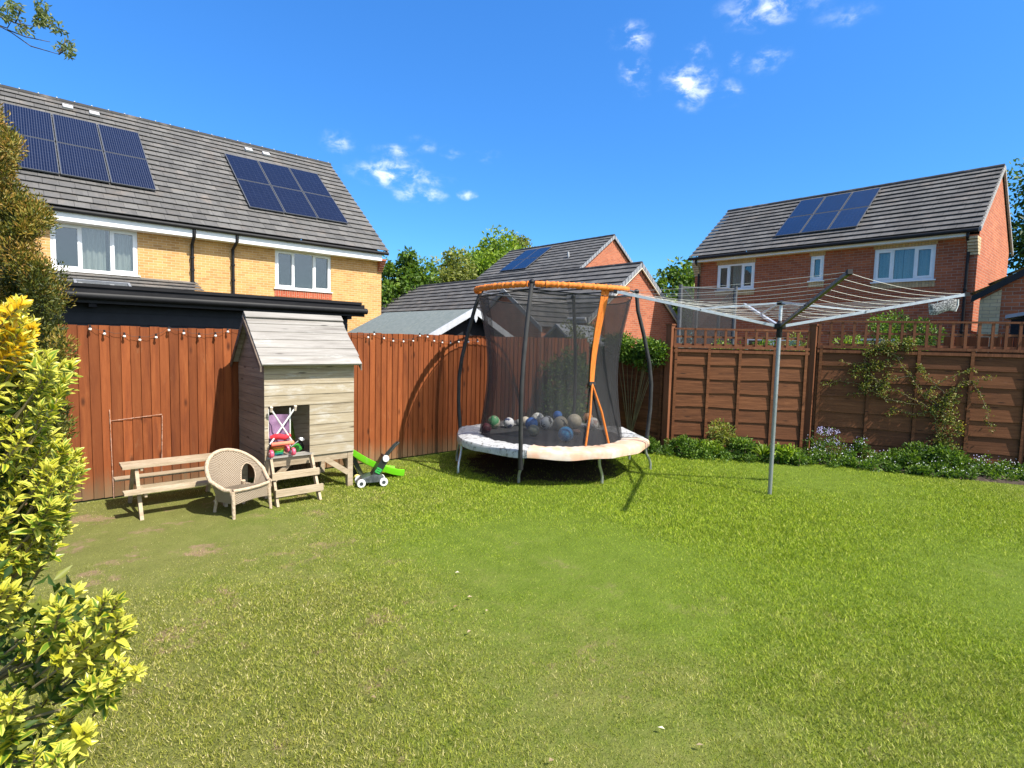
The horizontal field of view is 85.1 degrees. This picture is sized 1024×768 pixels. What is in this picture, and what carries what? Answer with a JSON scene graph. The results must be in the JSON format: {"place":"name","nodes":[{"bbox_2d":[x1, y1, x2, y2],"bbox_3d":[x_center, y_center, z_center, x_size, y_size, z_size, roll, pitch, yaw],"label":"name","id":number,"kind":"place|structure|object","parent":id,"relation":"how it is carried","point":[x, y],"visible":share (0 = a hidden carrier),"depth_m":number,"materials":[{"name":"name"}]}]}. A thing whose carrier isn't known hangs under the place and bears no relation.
{"place":"outdoors","nodes":[
{"label":"outdoors","id":0,"kind":"place"},
{"bbox_2d":[0,0,78,60],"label":"overhanging branch","id":1,"kind":"object","parent":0,"point":[44,20],"visible":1,"depth_m":4.96,"materials":[{"name":"green plant"}]},
{"bbox_2d":[0,84,388,331],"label":"brick house","id":2,"kind":"structure","parent":0,"point":[134,201],"depth_m":17.49,"materials":[{"name":"grey tile"}]},
{"bbox_2d":[50,222,140,276],"bbox_3d":[-11.405,-3.638,15.266,2.002,1.255,0.500,-2,6,-42],"label":"window","id":3,"kind":"structure","parent":2,"relation":"in","point":[87,249],"depth_m":15.22,"materials":[{"name":"white plastic"}]},
{"bbox_2d":[274,249,332,292],"bbox_3d":[-7.169,-3.805,19.026,1.995,1.285,0.500,-2,6,-42],"label":"window","id":4,"kind":"structure","parent":2,"relation":"in","point":[298,271],"depth_m":19.16,"materials":[{"name":"white plastic"}]},
{"bbox_2d":[289,421,295,446],"bbox_3d":[-2.597,0.597,6.476,0.148,0.363,0.132,-2,6,-42],"label":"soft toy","id":5,"kind":"object","parent":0,"point":[293,437],"visible":0.16,"depth_m":6.46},
{"bbox_2d":[296,441,303,451],"bbox_3d":[-2.433,0.710,6.391,0.078,0.141,0.149,-2,6,-42],"label":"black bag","id":6,"kind":"object","parent":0,"point":[301,444],"visible":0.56,"depth_m":6.35,"materials":[{"name":"fabric"}]},
{"bbox_2d":[348,308,484,335],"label":"garden shed","id":7,"kind":"structure","parent":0,"point":[448,322],"depth_m":10.32,"materials":[{"name":"grey"}]},
{"bbox_2d":[0,447,1023,767],"bbox_3d":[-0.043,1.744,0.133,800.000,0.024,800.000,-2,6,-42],"label":"lawn","id":8,"kind":"structure","parent":0,"point":[254,530],"depth_m":3.61,"materials":[{"name":"green plant"}]},
{"bbox_2d":[0,102,80,444],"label":"conifer","id":9,"kind":"object","parent":8,"relation":"on","point":[24,215],"visible":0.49,"depth_m":4.00,"materials":[{"name":"green plant"}]},
{"bbox_2d":[0,294,148,767],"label":"variegated shrub","id":10,"kind":"object","parent":8,"relation":"on","point":[40,477],"visible":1,"depth_m":1.49,"materials":[{"name":"yellow plant"}]},
{"bbox_2d":[113,453,227,520],"bbox_3d":[-3.420,1.010,5.698,0.980,0.503,0.794,-2,6,-42],"label":"picnic bench","id":11,"kind":"object","parent":8,"relation":"on","point":[134,477],"visible":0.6,"depth_m":5.54,"materials":[{"name":"beige wood"}]},
{"bbox_2d":[1,278,367,331],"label":"garden room","id":12,"kind":"object","parent":8,"relation":"on","point":[103,304],"visible":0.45,"depth_m":7.64,"materials":[{"name":"black paint"}]},
{"bbox_2d":[204,448,271,519],"bbox_3d":[-2.706,0.970,5.518,0.609,0.623,0.527,-2,6,-42],"label":"wicker chair","id":13,"kind":"object","parent":8,"relation":"on","point":[223,467],"visible":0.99,"depth_m":5.56,"materials":[{"name":"wicker"}]},
{"bbox_2d":[25,324,486,506],"bbox_3d":[-2.841,0.252,7.093,11.554,1.903,0.184,-2,6,-42],"label":"closeboard fence","id":14,"kind":"object","parent":8,"relation":"on","point":[170,393],"visible":0.59,"depth_m":6.36,"materials":[{"name":"brown wood"}]},
{"bbox_2d":[88,325,478,343],"bbox_3d":[-2.392,-0.610,7.245,4.966,0.188,0.029,-2,6,-42],"label":"string light","id":15,"kind":"object","parent":14,"relation":"hanging from","point":[139,339],"visible":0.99,"depth_m":6.36,"materials":[{"name":"white plastic"}]},
{"bbox_2d":[230,311,361,498],"bbox_3d":[-2.524,0.198,6.525,1.133,2.031,1.098,-2,6,-42],"label":"playhouse","id":16,"kind":"object","parent":8,"relation":"on","point":[306,362],"visible":0.94,"depth_m":6.29,"materials":[{"name":"beige wood"}]},
{"bbox_2d":[269,445,284,454],"bbox_3d":[-2.581,0.730,6.126,0.158,0.112,0.158,-2,6,-42],"label":"toy bucket","id":17,"kind":"object","parent":16,"relation":"on","point":[278,450],"visible":0.64,"depth_m":6.07,"materials":[{"name":"multicoloured plastic"}]},
{"bbox_2d":[268,405,296,457],"bbox_3d":[-2.511,0.500,6.042,0.290,0.548,0.270,-2,6,-42],"label":"toy pushchair","id":18,"kind":"object","parent":16,"relation":"on","point":[280,426],"visible":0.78,"depth_m":6.02,"materials":[{"name":"fabric"}]},
{"bbox_2d":[290,443,301,451],"bbox_3d":[-2.431,0.724,6.284,0.126,0.118,0.107,-2,6,-42],"label":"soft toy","id":19,"kind":"object","parent":16,"relation":"on","point":[297,447],"visible":0.62,"depth_m":6.26,"materials":[{"name":"green fabric"}]},
{"bbox_2d":[269,454,323,506],"bbox_3d":[-2.319,1.033,5.969,0.501,0.477,0.357,-2,6,-42],"label":"step ladder","id":20,"kind":"object","parent":8,"relation":"on","point":[316,486],"visible":0.92,"depth_m":5.89,"materials":[{"name":"beige wood"}]},
{"bbox_2d":[355,441,399,487],"bbox_3d":[-1.609,0.953,6.687,0.511,0.508,0.228,0,5,-24],"label":"toy mower","id":21,"kind":"object","parent":8,"relation":"on","point":[374,475],"visible":1,"depth_m":6.63,"materials":[{"name":"plastic"}]},
{"bbox_2d":[353,450,404,475],"bbox_3d":[-1.803,0.944,7.088,0.826,0.475,0.331,0,5,-21],"label":"plastic slide","id":22,"kind":"object","parent":8,"relation":"on","point":[358,456],"visible":0.59,"depth_m":6.98,"materials":[{"name":"green plastic"}]},
{"bbox_2d":[381,246,441,311],"bbox_3d":[-6.398,-4.430,32.711,4.695,7.259,4.834,-2,6,-42],"label":"broadleaf tree","id":23,"kind":"object","parent":8,"relation":"on","point":[408,273],"visible":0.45,"depth_m":31.90,"materials":[{"name":"green plant"}]},
{"bbox_2d":[428,245,478,283],"bbox_3d":[-4.396,-5.279,37.983,4.565,8.248,5.191,-2,6,-42],"label":"broadleaf tree","id":24,"kind":"object","parent":8,"relation":"on","point":[454,270],"visible":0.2,"depth_m":37.09,"materials":[{"name":"green plant"}]},
{"bbox_2d":[441,225,525,278],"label":"broadleaf tree","id":25,"kind":"object","parent":8,"relation":"on","point":[491,254],"visible":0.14,"depth_m":41.26,"materials":[{"name":"green plant"}]},
{"bbox_2d":[272,571,702,760],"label":"fallen leaf litter","id":26,"kind":"object","parent":8,"relation":"on","point":[550,759],"visible":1,"depth_m":2.60,"materials":[{"name":"brown plant"}]},
{"bbox_2d":[499,230,534,251],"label":"broadleaf tree","id":27,"kind":"object","parent":8,"relation":"on","point":[525,240],"visible":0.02,"depth_m":45.60,"materials":[{"name":"green plant"}]},
{"bbox_2d":[381,261,676,347],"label":"brick building","id":28,"kind":"structure","parent":8,"relation":"on","point":[657,317],"depth_m":21.51,"materials":[{"name":"grey tile"}]},
{"bbox_2d":[455,279,652,483],"bbox_3d":[0.562,-0.086,7.880,2.690,2.523,2.690,-2,6,-42],"label":"trampoline","id":29,"kind":"object","parent":8,"relation":"on","point":[551,392],"visible":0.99,"depth_m":7.01,"materials":[{"name":"fabric"}]},
{"bbox_2d":[642,436,659,453],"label":"bedding plant","id":30,"kind":"object","parent":8,"relation":"on","point":[653,447],"visible":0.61,"depth_m":8.99,"materials":[{"name":"green plant"}]},
{"bbox_2d":[653,256,696,313],"bbox_3d":[8.577,-3.223,27.845,4.848,6.324,5.169,-2,6,-42],"label":"broadleaf tree","id":31,"kind":"object","parent":8,"relation":"on","point":[675,278],"visible":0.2,"depth_m":27.29,"materials":[{"name":"green plant"}]},
{"bbox_2d":[676,284,737,348],"bbox_3d":[4.562,-0.652,12.833,1.064,3.074,2.472,4,5,28],"label":"trampoline","id":32,"kind":"object","parent":8,"relation":"on","point":[688,318],"visible":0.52,"depth_m":12.13,"materials":[{"name":"grey fabric"}]},
{"bbox_2d":[711,338,746,349],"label":"shrub","id":33,"kind":"object","parent":8,"relation":"on","point":[723,342],"visible":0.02,"depth_m":11.23,"materials":[{"name":"green plant"}]},
{"bbox_2d":[752,339,775,349],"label":"shrub","id":34,"kind":"object","parent":8,"relation":"on","point":[769,342],"visible":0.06,"depth_m":11.88,"materials":[{"name":"green plant"}]},
{"bbox_2d":[766,442,800,464],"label":"bedding plant","id":35,"kind":"object","parent":8,"relation":"on","point":[787,453],"visible":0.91,"depth_m":8.39,"materials":[{"name":"green plant"}]},
{"bbox_2d":[613,269,969,494],"bbox_3d":[3.121,0.126,6.608,2.768,2.438,2.768,-2,5,-35],"label":"rotary clothes line","id":36,"kind":"object","parent":8,"relation":"on","point":[779,325],"visible":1,"depth_m":6.52,"materials":[{"name":"metal"}]},
{"bbox_2d":[928,299,958,314],"bbox_3d":[4.811,-0.857,6.226,0.304,0.185,0.056,2,4,11],"label":"peg bag","id":37,"kind":"object","parent":36,"relation":"hanging from","point":[937,308],"visible":1,"depth_m":6.21,"materials":[{"name":"grey fabric"}]},
{"bbox_2d":[785,332,806,350],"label":"shrub","id":38,"kind":"object","parent":8,"relation":"on","point":[802,343],"visible":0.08,"depth_m":10.90,"materials":[{"name":"green plant"}]},
{"bbox_2d":[785,452,807,465],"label":"bedding plant","id":39,"kind":"object","parent":8,"relation":"on","point":[799,457],"visible":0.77,"depth_m":8.33,"materials":[{"name":"green plant"}]},
{"bbox_2d":[657,449,1023,484],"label":"flower bed","id":40,"kind":"object","parent":8,"relation":"on","point":[998,480],"visible":0.18,"depth_m":7.71,"materials":[{"name":"plant"}]},
{"bbox_2d":[618,330,670,437],"bbox_3d":[2.076,0.033,9.753,0.550,1.961,1.528,-2,6,-42],"label":"bamboo clump","id":41,"kind":"object","parent":40,"relation":"on","point":[627,355],"visible":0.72,"depth_m":9.59,"materials":[{"name":"green plant"}]},
{"bbox_2d":[668,434,703,455],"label":"bedding plant","id":42,"kind":"object","parent":40,"relation":"on","point":[685,443],"visible":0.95,"depth_m":8.86,"materials":[{"name":"green plant"}]},
{"bbox_2d":[696,439,724,457],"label":"bedding plant","id":43,"kind":"object","parent":40,"relation":"on","point":[718,446],"visible":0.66,"depth_m":8.76,"materials":[{"name":"green plant"}]},
{"bbox_2d":[705,418,736,450],"bbox_3d":[3.386,0.865,8.987,0.534,0.650,0.533,-2,6,-42],"label":"yellow shrub","id":44,"kind":"object","parent":40,"relation":"on","point":[724,436],"visible":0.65,"depth_m":8.94,"materials":[{"name":"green plant"}]},
{"bbox_2d":[652,437,815,465],"bbox_3d":[3.275,1.059,8.799,2.734,0.268,0.861,3,5,16],"label":"ground cover","id":45,"kind":"object","parent":40,"relation":"on","point":[697,453],"visible":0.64,"depth_m":8.65,"materials":[{"name":"green plant"}]},
{"bbox_2d":[728,435,761,458],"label":"bedding plant","id":46,"kind":"object","parent":40,"relation":"on","point":[741,442],"visible":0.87,"depth_m":8.70,"materials":[{"name":"green plant"}]},
{"bbox_2d":[738,441,780,457],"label":"strap leaved plant","id":47,"kind":"object","parent":40,"relation":"on","point":[763,450],"visible":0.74,"depth_m":8.57,"materials":[{"name":"green plant"}]},
{"bbox_2d":[618,320,1023,469],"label":"lap fence","id":48,"kind":"object","parent":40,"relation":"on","point":[697,389],"visible":0.69,"depth_m":8.86,"materials":[{"name":"brown wood"}]},
{"bbox_2d":[819,336,996,463],"bbox_3d":[5.923,0.234,8.420,2.281,1.915,0.275,3,5,23],"label":"climbing rose","id":49,"kind":"object","parent":48,"relation":"attached to","point":[920,367],"visible":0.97,"depth_m":8.36,"materials":[{"name":"green plant"}]},
{"bbox_2d":[809,426,849,460],"bbox_3d":[4.945,0.935,8.698,0.526,0.562,0.534,-1,5,-27],"label":"lilac flower","id":50,"kind":"object","parent":40,"relation":"on","point":[828,443],"visible":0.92,"depth_m":8.63,"materials":[{"name":"purple plant"}]},
{"bbox_2d":[878,440,931,468],"bbox_3d":[5.872,1.064,8.302,0.685,0.487,0.615,0,5,-16],"label":"bedding plant","id":51,"kind":"object","parent":40,"relation":"on","point":[901,455],"visible":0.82,"depth_m":8.20,"materials":[{"name":"green plant"}]},
{"bbox_2d":[802,437,1023,481],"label":"ground cover","id":52,"kind":"object","parent":40,"relation":"on","point":[997,470],"visible":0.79,"depth_m":8.04,"materials":[{"name":"green plant"}]},
{"bbox_2d":[805,436,1021,473],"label":"white flowers","id":53,"kind":"object","parent":52,"relation":"on","point":[895,461],"visible":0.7,"depth_m":8.22,"materials":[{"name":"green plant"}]},
{"bbox_2d":[921,440,971,469],"bbox_3d":[6.382,1.071,8.166,0.610,0.507,0.605,-2,6,-42],"label":"bedding plant","id":54,"kind":"object","parent":40,"relation":"on","point":[946,456],"visible":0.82,"depth_m":8.09,"materials":[{"name":"green plant"}]},
{"bbox_2d":[832,334,867,348],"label":"shrub","id":55,"kind":"object","parent":8,"relation":"on","point":[849,339],"visible":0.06,"depth_m":11.11,"materials":[{"name":"green plant"}]},
{"bbox_2d":[867,309,945,350],"bbox_3d":[8.127,-0.267,11.684,1.159,2.663,1.438,-2,6,-42],"label":"tall shrub","id":56,"kind":"object","parent":8,"relation":"on","point":[883,328],"visible":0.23,"depth_m":11.66,"materials":[{"name":"green plant"}]},
{"bbox_2d":[943,337,1023,352],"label":"board fence","id":57,"kind":"object","parent":8,"relation":"on","point":[972,341],"visible":0.21,"depth_m":9.48,"materials":[{"name":"brown wood"}]},
{"bbox_2d":[970,267,1023,352],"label":"brick outbuilding","id":58,"kind":"structure","parent":8,"relation":"on","point":[1001,298],"depth_m":11.33,"materials":[{"name":"red brick"}]},
{"bbox_2d":[1006,158,1023,269],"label":"broadleaf tree","id":59,"kind":"object","parent":8,"relation":"on","point":[1018,236],"visible":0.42,"depth_m":21.17,"materials":[{"name":"green plant"}]},
{"bbox_2d":[0,0,1023,288],"label":"sky","id":60,"kind":"structure","parent":0,"point":[643,123],"materials":[{"name":"blue"}]},
{"bbox_2d":[477,234,632,278],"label":"brick house","id":61,"kind":"structure","parent":0,"point":[598,251],"depth_m":30.97,"materials":[{"name":"grey tile"}]},
{"bbox_2d":[688,164,1013,351],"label":"brick house","id":62,"kind":"structure","parent":0,"point":[942,234],"depth_m":16.62,"materials":[{"name":"grey tile"}]},
{"bbox_2d":[717,262,754,289],"bbox_3d":[7.830,-3.681,19.339,0.500,0.915,1.440,-2,6,-42],"label":"window","id":63,"kind":"structure","parent":62,"relation":"in","point":[740,274],"depth_m":19.36,"materials":[{"name":"white plastic"}]},
{"bbox_2d":[747,337,799,350],"bbox_3d":[8.663,-0.505,18.553,0.500,2.085,1.900,-2,6,-42],"label":"window","id":64,"kind":"structure","parent":62,"relation":"in","point":[749,341],"depth_m":18.52,"materials":[{"name":"white plastic"}]},
{"bbox_2d":[807,255,824,281],"bbox_3d":[9.571,-3.569,17.382,0.500,0.795,0.490,-2,6,-42],"label":"window","id":65,"kind":"structure","parent":62,"relation":"in","point":[817,262],"depth_m":17.34,"materials":[{"name":"white plastic"}]},
{"bbox_2d":[857,338,894,343],"bbox_3d":[10.665,-0.710,16.287,0.500,1.235,1.100,-2,6,-42],"label":"window","id":66,"kind":"structure","parent":62,"relation":"in","point":[868,339],"depth_m":16.31,"materials":[{"name":"white plastic"}]},
{"bbox_2d":[870,244,935,283],"bbox_3d":[11.069,-3.339,15.705,0.500,0.965,1.540,-2,6,-42],"label":"window","id":67,"kind":"structure","parent":62,"relation":"in","point":[914,263],"depth_m":15.66,"materials":[{"name":"white plastic"}]},
{"bbox_2d":[1005,312,1023,352],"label":"shed","id":68,"kind":"structure","parent":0,"point":[1016,317],"depth_m":9.69,"materials":[{"name":"black paint"}]}
]}

